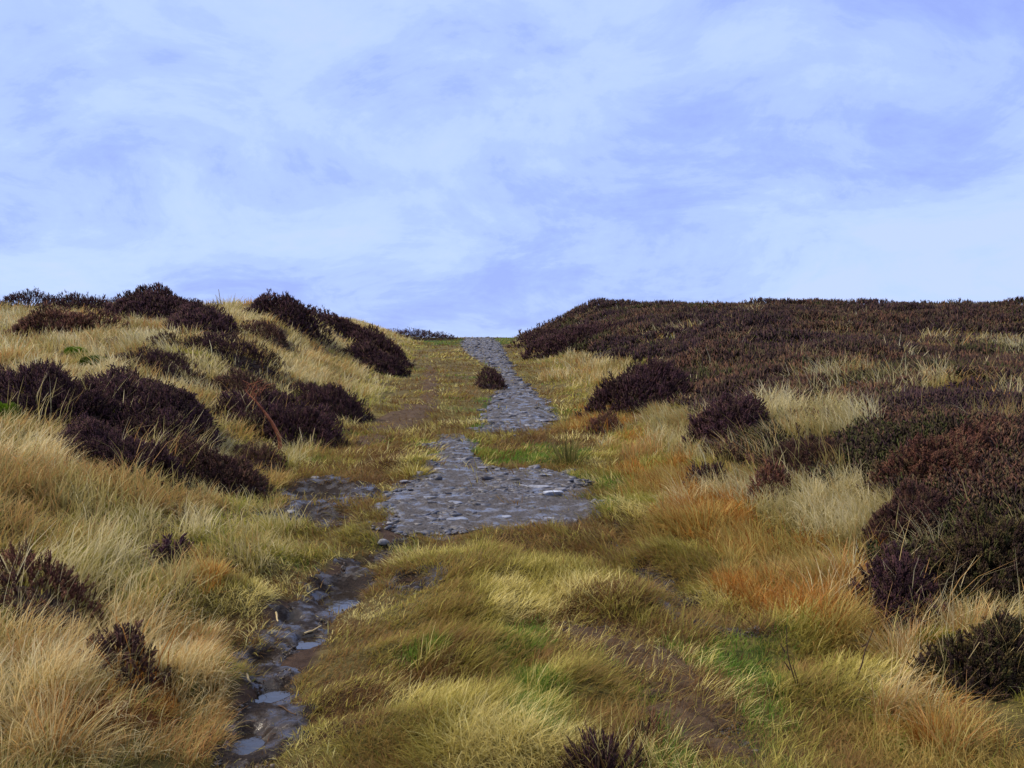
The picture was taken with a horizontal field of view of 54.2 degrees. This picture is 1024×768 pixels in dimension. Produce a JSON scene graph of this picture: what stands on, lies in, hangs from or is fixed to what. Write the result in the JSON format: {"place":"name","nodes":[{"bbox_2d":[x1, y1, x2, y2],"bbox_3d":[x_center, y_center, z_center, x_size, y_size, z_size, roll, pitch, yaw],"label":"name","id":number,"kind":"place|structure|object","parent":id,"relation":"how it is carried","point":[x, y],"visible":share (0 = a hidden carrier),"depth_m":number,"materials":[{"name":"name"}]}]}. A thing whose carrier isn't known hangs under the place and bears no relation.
{"place":"outdoors","nodes":[
{"label":"outdoors","id":0,"kind":"place"},
{"bbox_2d":[187,533,414,767],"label":"muddy track","id":1,"kind":"structure","parent":0,"point":[264,717],"depth_m":4.54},
{"bbox_2d":[229,733,264,754],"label":"puddle","id":2,"kind":"object","parent":1,"relation":"on","point":[251,742],"visible":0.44,"depth_m":3.76,"materials":[{"name":"black liquid"}]},
{"bbox_2d":[252,657,274,666],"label":"puddle","id":3,"kind":"object","parent":1,"relation":"on","point":[260,661],"visible":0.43,"depth_m":4.66,"materials":[{"name":"black liquid"}]},
{"bbox_2d":[254,687,289,703],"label":"puddle","id":4,"kind":"object","parent":1,"relation":"on","point":[271,695],"visible":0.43,"depth_m":4.25,"materials":[{"name":"black liquid"}]},
{"bbox_2d":[278,705,295,714],"bbox_3d":[-0.892,1.296,3.972,0.011,0.009,0.150,0,0,-37],"label":"stick","id":5,"kind":"object","parent":1,"relation":"on","point":[283,707],"visible":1,"depth_m":3.97,"materials":[{"name":"wood"}]},
{"bbox_2d":[284,619,301,623],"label":"puddle","id":6,"kind":"object","parent":1,"relation":"on","point":[290,621],"visible":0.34,"depth_m":5.27,"materials":[{"name":"black liquid"}]},
{"bbox_2d":[295,636,324,648],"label":"puddle","id":7,"kind":"object","parent":1,"relation":"on","point":[307,643],"visible":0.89,"depth_m":4.92,"materials":[{"name":"black liquid"}]},
{"bbox_2d":[303,625,320,634],"bbox_3d":[-1.008,1.244,5.056,0.105,0.031,0.015,0,0,-42],"label":"stick","id":8,"kind":"object","parent":1,"relation":"on","point":[306,632],"visible":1,"depth_m":5.05,"materials":[{"name":"wood"}]},
{"bbox_2d":[315,592,360,612],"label":"puddle","id":9,"kind":"object","parent":1,"relation":"on","point":[344,600],"visible":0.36,"depth_m":5.74,"materials":[{"name":"grey liquid"}]},
{"bbox_2d":[360,561,382,568],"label":"puddle","id":10,"kind":"object","parent":1,"relation":"on","point":[363,564],"visible":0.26,"depth_m":6.49,"materials":[{"name":"black liquid"}]},
{"bbox_2d":[378,539,388,544],"bbox_3d":[-0.872,1.072,6.790,0.082,0.043,0.079,2,-4,-9],"label":"stone","id":11,"kind":"object","parent":1,"relation":"on","point":[383,542],"visible":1,"depth_m":6.76,"materials":[{"name":"stone"}]},
{"bbox_2d":[203,481,762,767],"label":"grit","id":12,"kind":"object","parent":1,"relation":"on","point":[290,651],"visible":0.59,"depth_m":4.41,"materials":[{"name":"stone"}]},
{"bbox_2d":[252,474,381,529],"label":"muddy track","id":13,"kind":"structure","parent":0,"point":[334,486],"depth_m":8.70,"materials":[{"name":"brown soil"}]},
{"bbox_2d":[287,516,348,525],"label":"puddle","id":14,"kind":"object","parent":13,"relation":"on","point":[322,518],"visible":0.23,"depth_m":7.77,"materials":[{"name":"black liquid"}]},
{"bbox_2d":[295,493,342,499],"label":"puddle","id":15,"kind":"object","parent":13,"relation":"on","point":[313,496],"visible":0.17,"depth_m":8.79,"materials":[{"name":"black liquid"}]},
{"bbox_2d":[346,365,440,452],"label":"earth track","id":16,"kind":"structure","parent":0,"point":[409,413],"depth_m":14.97,"materials":[{"name":"brown soil"}]},
{"bbox_2d":[386,562,452,595],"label":"muddy track","id":17,"kind":"structure","parent":0,"point":[415,585],"depth_m":5.83,"materials":[{"name":"brown soil"}]},
{"bbox_2d":[386,581,415,586],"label":"puddle","id":18,"kind":"object","parent":17,"relation":"on","point":[404,582],"visible":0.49,"depth_m":5.90,"materials":[{"name":"black liquid"}]},
{"bbox_2d":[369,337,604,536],"bbox_3d":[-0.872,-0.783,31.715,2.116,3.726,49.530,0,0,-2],"label":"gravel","id":19,"kind":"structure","parent":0,"point":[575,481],"depth_m":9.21,"materials":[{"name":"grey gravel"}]},
{"bbox_2d":[371,433,604,540],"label":"path","id":20,"kind":"structure","parent":0,"point":[492,513],"depth_m":8.21,"materials":[{"name":"grey stone"}]},
{"bbox_2d":[446,517,467,520],"bbox_3d":[-0.409,1.017,7.496,0.170,0.034,0.089,0,0,-8],"label":"flat stone","id":21,"kind":"object","parent":20,"relation":"on","point":[453,518],"visible":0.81,"depth_m":7.47,"materials":[{"name":"stone"}]},
{"bbox_2d":[524,485,550,487],"bbox_3d":[0.215,0.916,8.879,0.266,0.036,0.112,0,0,22],"label":"flat stone","id":22,"kind":"object","parent":20,"relation":"on","point":[541,486],"visible":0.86,"depth_m":8.85,"materials":[{"name":"stone"}]},
{"bbox_2d":[543,490,562,495],"bbox_3d":[0.349,0.942,8.487,0.168,0.070,0.121,-1,0,13],"label":"stone","id":23,"kind":"object","parent":20,"relation":"on","point":[551,493],"visible":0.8,"depth_m":8.45,"materials":[{"name":"stone"}]},
{"bbox_2d":[554,487,567,490],"bbox_3d":[0.428,0.929,8.695,0.130,0.063,0.094,0,0,-18],"label":"stone","id":24,"kind":"object","parent":20,"relation":"on","point":[563,488],"visible":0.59,"depth_m":8.66,"materials":[{"name":"stone"}]},
{"bbox_2d":[460,337,559,433],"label":"path","id":25,"kind":"structure","parent":0,"point":[521,406],"depth_m":16.52,"materials":[{"name":"grey stone"}]},
{"bbox_2d":[0,305,1023,767],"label":"ground","id":26,"kind":"structure","parent":0,"point":[302,659],"depth_m":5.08,"materials":[{"name":"plant"}]},
{"bbox_2d":[0,401,22,422],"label":"moss cushion","id":27,"kind":"object","parent":26,"relation":"on","point":[3,406],"visible":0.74,"depth_m":8.63,"materials":[{"name":"green plant"}]},
{"bbox_2d":[0,287,77,308],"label":"heather bush","id":28,"kind":"object","parent":26,"relation":"on","point":[17,298],"visible":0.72,"depth_m":24.75,"materials":[{"name":"brown plant"}]},
{"bbox_2d":[0,536,111,639],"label":"heather bush","id":29,"kind":"object","parent":26,"relation":"on","point":[47,569],"visible":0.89,"depth_m":4.65,"materials":[{"name":"brown plant"}]},
{"bbox_2d":[0,357,134,438],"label":"heather bush","id":30,"kind":"object","parent":26,"relation":"on","point":[34,375],"visible":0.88,"depth_m":9.11,"materials":[{"name":"brown plant"}]},
{"bbox_2d":[4,300,130,336],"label":"heather bush","id":31,"kind":"object","parent":26,"relation":"on","point":[37,319],"visible":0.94,"depth_m":17.86,"materials":[{"name":"brown plant"}]},
{"bbox_2d":[27,289,112,311],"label":"heather bush","id":32,"kind":"object","parent":26,"relation":"on","point":[74,298],"visible":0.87,"depth_m":24.20,"materials":[{"name":"brown plant"}]},
{"bbox_2d":[62,346,87,356],"bbox_3d":[-6.215,-0.446,14.260,0.370,0.207,0.316,0,0,0],"label":"moss cushion","id":33,"kind":"object","parent":26,"relation":"on","point":[69,350],"visible":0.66,"depth_m":14.17,"materials":[{"name":"green plant"}]},
{"bbox_2d":[0,670,161,767],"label":"grass tussock","id":34,"kind":"object","parent":26,"relation":"on","point":[53,730],"depth_m":3.44,"materials":[{"name":"beige plant"}]},
{"bbox_2d":[77,355,109,366],"bbox_3d":[-5.501,-0.285,13.199,0.494,0.222,0.430,0,0,0],"label":"moss cushion","id":35,"kind":"object","parent":26,"relation":"on","point":[81,361],"visible":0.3,"depth_m":13.09,"materials":[{"name":"green plant"}]},
{"bbox_2d":[76,619,172,700],"bbox_3d":[-1.560,1.111,4.031,0.309,0.328,0.554,0,0,-38],"label":"heather bush","id":36,"kind":"object","parent":26,"relation":"on","point":[117,634],"visible":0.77,"depth_m":4.00,"materials":[{"name":"brown plant"}]},
{"bbox_2d":[49,413,201,494],"bbox_3d":[-3.160,0.558,8.113,1.148,0.663,1.829,0,0,-29],"label":"heather bush","id":37,"kind":"object","parent":26,"relation":"on","point":[94,432],"visible":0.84,"depth_m":7.71,"materials":[{"name":"brown plant"}]},
{"bbox_2d":[94,282,203,321],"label":"heather bush","id":38,"kind":"object","parent":26,"relation":"on","point":[142,300],"visible":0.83,"depth_m":21.20,"materials":[{"name":"brown plant"}]},
{"bbox_2d":[74,362,228,468],"bbox_3d":[-3.655,0.292,10.105,1.533,1.077,3.914,0,0,-29],"label":"heather bush","id":39,"kind":"object","parent":26,"relation":"on","point":[166,400],"visible":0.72,"depth_m":9.70,"materials":[{"name":"brown plant"}]},
{"bbox_2d":[105,345,220,391],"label":"heather bush","id":40,"kind":"object","parent":26,"relation":"on","point":[151,358],"visible":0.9,"depth_m":13.17,"materials":[{"name":"brown plant"}]},
{"bbox_2d":[147,532,193,568],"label":"heather bush","id":41,"kind":"object","parent":26,"relation":"on","point":[164,547],"visible":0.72,"depth_m":5.77,"materials":[{"name":"brown plant"}]},
{"bbox_2d":[140,330,208,350],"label":"heather bush","id":42,"kind":"object","parent":26,"relation":"on","point":[166,336],"visible":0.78,"depth_m":14.95,"materials":[{"name":"brown plant"}]},
{"bbox_2d":[160,298,246,338],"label":"heather bush","id":43,"kind":"object","parent":26,"relation":"on","point":[197,313],"visible":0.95,"depth_m":17.99,"materials":[{"name":"brown plant"}]},
{"bbox_2d":[195,556,232,578],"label":"grass tussock","id":44,"kind":"object","parent":26,"relation":"on","point":[213,569],"depth_m":5.45,"materials":[{"name":"beige plant"}]},
{"bbox_2d":[153,433,281,500],"bbox_3d":[-2.665,0.702,8.490,1.357,0.571,0.877,0,0,0],"label":"heather bush","id":45,"kind":"object","parent":26,"relation":"on","point":[225,470],"visible":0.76,"depth_m":8.37,"materials":[{"name":"brown plant"}]},
{"bbox_2d":[211,293,246,311],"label":"grass tussock","id":46,"kind":"object","parent":26,"relation":"on","point":[234,306],"depth_m":23.59,"materials":[{"name":"beige plant"}]},
{"bbox_2d":[185,331,295,382],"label":"heather bush","id":47,"kind":"object","parent":26,"relation":"on","point":[220,342],"visible":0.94,"depth_m":15.13,"materials":[{"name":"brown plant"}]},
{"bbox_2d":[204,367,289,411],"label":"heather bush","id":48,"kind":"object","parent":26,"relation":"on","point":[239,383],"visible":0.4,"depth_m":13.25,"materials":[{"name":"brown plant"}]},
{"bbox_2d":[230,414,266,432],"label":"grass tussock","id":49,"kind":"object","parent":26,"relation":"on","point":[254,421],"depth_m":11.74,"materials":[{"name":"plant"}]},
{"bbox_2d":[231,441,288,472],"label":"heather bush","id":50,"kind":"object","parent":26,"relation":"on","point":[262,453],"visible":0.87,"depth_m":9.75,"materials":[{"name":"brown plant"}]},
{"bbox_2d":[237,317,289,350],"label":"heather bush","id":51,"kind":"object","parent":26,"relation":"on","point":[277,333],"visible":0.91,"depth_m":19.55,"materials":[{"name":"brown plant"}]},
{"bbox_2d":[245,377,281,451],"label":"dead branch","id":52,"kind":"object","parent":26,"relation":"on","point":[270,420],"visible":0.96,"depth_m":10.64,"materials":[{"name":"brown wood"}]},
{"bbox_2d":[207,385,362,449],"bbox_3d":[-2.796,0.391,12.093,1.857,0.776,2.250,0,0,-14],"label":"heather bush","id":53,"kind":"object","parent":26,"relation":"on","point":[306,418],"visible":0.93,"depth_m":11.78,"materials":[{"name":"brown plant"}]},
{"bbox_2d":[242,288,341,351],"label":"heather bush","id":54,"kind":"object","parent":26,"relation":"on","point":[286,304],"visible":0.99,"depth_m":23.09,"materials":[{"name":"brown plant"}]},
{"bbox_2d":[289,379,375,421],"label":"heather bush","id":55,"kind":"object","parent":26,"relation":"on","point":[339,398],"visible":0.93,"depth_m":14.23,"materials":[{"name":"brown plant"}]},
{"bbox_2d":[310,306,414,367],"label":"heather bush","id":56,"kind":"object","parent":26,"relation":"on","point":[346,327],"visible":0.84,"depth_m":27.75,"materials":[{"name":"brown plant"}]},
{"bbox_2d":[338,339,411,375],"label":"heather bush","id":57,"kind":"object","parent":26,"relation":"on","point":[370,353],"visible":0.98,"depth_m":23.63,"materials":[{"name":"brown plant"}]},
{"bbox_2d":[386,461,441,479],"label":"grass tussock","id":58,"kind":"object","parent":26,"relation":"on","point":[413,467],"depth_m":9.54,"materials":[{"name":"yellow plant"}]},
{"bbox_2d":[389,326,462,339],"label":"heather bush","id":59,"kind":"object","parent":26,"relation":"on","point":[424,334],"visible":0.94,"depth_m":52.17,"materials":[{"name":"brown plant"}]},
{"bbox_2d":[473,364,507,389],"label":"heather bush","id":60,"kind":"object","parent":26,"relation":"on","point":[492,375],"visible":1,"depth_m":20.14,"materials":[{"name":"brown plant"}]},
{"bbox_2d":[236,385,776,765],"bbox_3d":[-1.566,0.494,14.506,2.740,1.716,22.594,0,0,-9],"label":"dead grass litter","id":61,"kind":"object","parent":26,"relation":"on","point":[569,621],"visible":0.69,"depth_m":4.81,"materials":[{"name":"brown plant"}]},
{"bbox_2d":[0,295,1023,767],"bbox_3d":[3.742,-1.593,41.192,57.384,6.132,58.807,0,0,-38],"label":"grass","id":62,"kind":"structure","parent":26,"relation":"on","point":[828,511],"depth_m":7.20,"materials":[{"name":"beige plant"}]},
{"bbox_2d":[506,324,561,347],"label":"heather bush","id":63,"kind":"object","parent":26,"relation":"on","point":[533,335],"visible":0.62,"depth_m":40.60,"materials":[{"name":"brown plant"}]},
{"bbox_2d":[519,330,581,360],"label":"heather bush","id":64,"kind":"object","parent":26,"relation":"on","point":[534,347],"visible":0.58,"depth_m":31.59,"materials":[{"name":"brown plant"}]},
{"bbox_2d":[535,428,599,464],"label":"rush tuft","id":65,"kind":"object","parent":26,"relation":"on","point":[570,455],"visible":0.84,"depth_m":10.16,"materials":[{"name":"green plant"}]},
{"bbox_2d":[535,318,626,357],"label":"heather bush","id":66,"kind":"object","parent":26,"relation":"on","point":[592,329],"visible":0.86,"depth_m":30.62,"materials":[{"name":"brown plant"}]},
{"bbox_2d":[582,410,623,437],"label":"heather bush","id":67,"kind":"object","parent":26,"relation":"on","point":[595,422],"visible":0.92,"depth_m":12.78,"materials":[{"name":"brown plant"}]},
{"bbox_2d":[558,725,650,767],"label":"heather bush","id":68,"kind":"object","parent":26,"relation":"on","point":[610,759],"visible":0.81,"depth_m":3.46,"materials":[{"name":"brown plant"}]},
{"bbox_2d":[575,354,696,416],"bbox_3d":[2.023,0.019,15.546,1.690,1.032,3.215,0,0,16],"label":"heather bush","id":69,"kind":"object","parent":26,"relation":"on","point":[663,379],"visible":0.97,"depth_m":14.82,"materials":[{"name":"brown plant"}]},
{"bbox_2d":[632,707,668,745],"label":"heather bush","id":70,"kind":"object","parent":26,"relation":"on","point":[651,720],"visible":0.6,"depth_m":3.70,"materials":[{"name":"brown plant"}]},
{"bbox_2d":[645,497,761,540],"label":"grass tussock","id":71,"kind":"object","parent":26,"relation":"on","point":[684,517],"depth_m":6.91,"materials":[{"name":"yellow plant"}]},
{"bbox_2d":[682,460,729,488],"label":"heather bush","id":72,"kind":"object","parent":26,"relation":"on","point":[704,469],"visible":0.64,"depth_m":8.43,"materials":[{"name":"brown plant"}]},
{"bbox_2d":[679,387,771,453],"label":"heather bush","id":73,"kind":"object","parent":26,"relation":"on","point":[737,412],"visible":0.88,"depth_m":10.27,"materials":[{"name":"brown plant"}]},
{"bbox_2d":[745,458,793,502],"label":"heather bush","id":74,"kind":"object","parent":26,"relation":"on","point":[765,472],"visible":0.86,"depth_m":7.55,"materials":[{"name":"brown plant"}]},
{"bbox_2d":[518,295,1023,603],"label":"heather cover","id":75,"kind":"object","parent":26,"relation":"on","point":[871,439],"visible":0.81,"depth_m":14.85,"materials":[{"name":"brown plant"}]},
{"bbox_2d":[780,625,798,685],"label":"dead weed","id":76,"kind":"object","parent":26,"relation":"on","point":[788,659],"visible":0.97,"depth_m":4.10,"materials":[{"name":"brown plant"}]},
{"bbox_2d":[747,411,843,443],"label":"grass tussock","id":77,"kind":"object","parent":26,"relation":"on","point":[786,421],"depth_m":9.62,"materials":[{"name":"beige plant"}]},
{"bbox_2d":[761,432,847,481],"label":"heather bush","id":78,"kind":"object","parent":26,"relation":"on","point":[806,451],"visible":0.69,"depth_m":8.21,"materials":[{"name":"brown plant"}]},
{"bbox_2d":[779,557,871,594],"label":"grass tussock","id":79,"kind":"object","parent":26,"relation":"on","point":[833,574],"depth_m":5.28,"materials":[{"name":"beige plant"}]},
{"bbox_2d":[856,629,873,679],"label":"dead weed","id":80,"kind":"object","parent":26,"relation":"on","point":[866,644],"visible":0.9,"depth_m":4.08,"materials":[{"name":"brown plant"}]},
{"bbox_2d":[841,540,951,651],"bbox_3d":[1.967,1.017,4.912,0.685,0.417,0.963,0,0,0],"label":"heather bush","id":81,"kind":"object","parent":26,"relation":"on","point":[903,568],"visible":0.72,"depth_m":4.78,"materials":[{"name":"purple plant"}]},
{"bbox_2d":[852,477,954,550],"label":"heather bush","id":82,"kind":"object","parent":26,"relation":"on","point":[922,496],"visible":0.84,"depth_m":6.09,"materials":[{"name":"brown plant"}]},
{"bbox_2d":[855,616,966,673],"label":"grass tussock","id":83,"kind":"object","parent":26,"relation":"on","point":[905,654],"depth_m":4.34,"materials":[{"name":"beige plant"}]},
{"bbox_2d":[854,414,1009,499],"bbox_3d":[3.234,0.545,7.164,1.511,0.646,0.973,0,0,-34],"label":"heather bush","id":84,"kind":"object","parent":26,"relation":"on","point":[932,455],"visible":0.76,"depth_m":7.11,"materials":[{"name":"brown plant"}]},
{"bbox_2d":[904,624,960,659],"bbox_3d":[1.851,1.157,4.382,0.301,0.197,0.272,0,0,0],"label":"moss cushion","id":85,"kind":"object","parent":26,"relation":"on","point":[939,633],"visible":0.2,"depth_m":4.38,"materials":[{"name":"green plant"}]},
{"bbox_2d":[875,694,996,755],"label":"grass tussock","id":86,"kind":"object","parent":26,"relation":"on","point":[915,732],"depth_m":3.62,"materials":[{"name":"plant"}]},
{"bbox_2d":[897,608,1023,701],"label":"heather bush","id":87,"kind":"object","parent":26,"relation":"on","point":[996,673],"visible":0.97,"depth_m":4.04,"materials":[{"name":"brown plant"}]},
{"bbox_2d":[910,501,1023,620],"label":"heather bush","id":88,"kind":"object","parent":26,"relation":"on","point":[995,544],"visible":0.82,"depth_m":4.97,"materials":[{"name":"brown plant"}]},
{"bbox_2d":[912,587,1023,637],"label":"grass tussock","id":89,"kind":"object","parent":26,"relation":"on","point":[963,620],"depth_m":4.54,"materials":[{"name":"beige plant"}]},
{"bbox_2d":[0,0,1023,337],"label":"sky","id":90,"kind":"structure","parent":0,"point":[460,168],"materials":[{"name":"blue"}]},
{"bbox_2d":[560,624,778,767],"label":"earth track","id":91,"kind":"structure","parent":0,"point":[709,726],"depth_m":3.99,"materials":[{"name":"brown soil"}]},
{"bbox_2d":[609,522,773,637],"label":"muddy track","id":92,"kind":"structure","parent":0,"point":[665,582],"depth_m":5.55,"materials":[{"name":"brown soil"}]}
]}

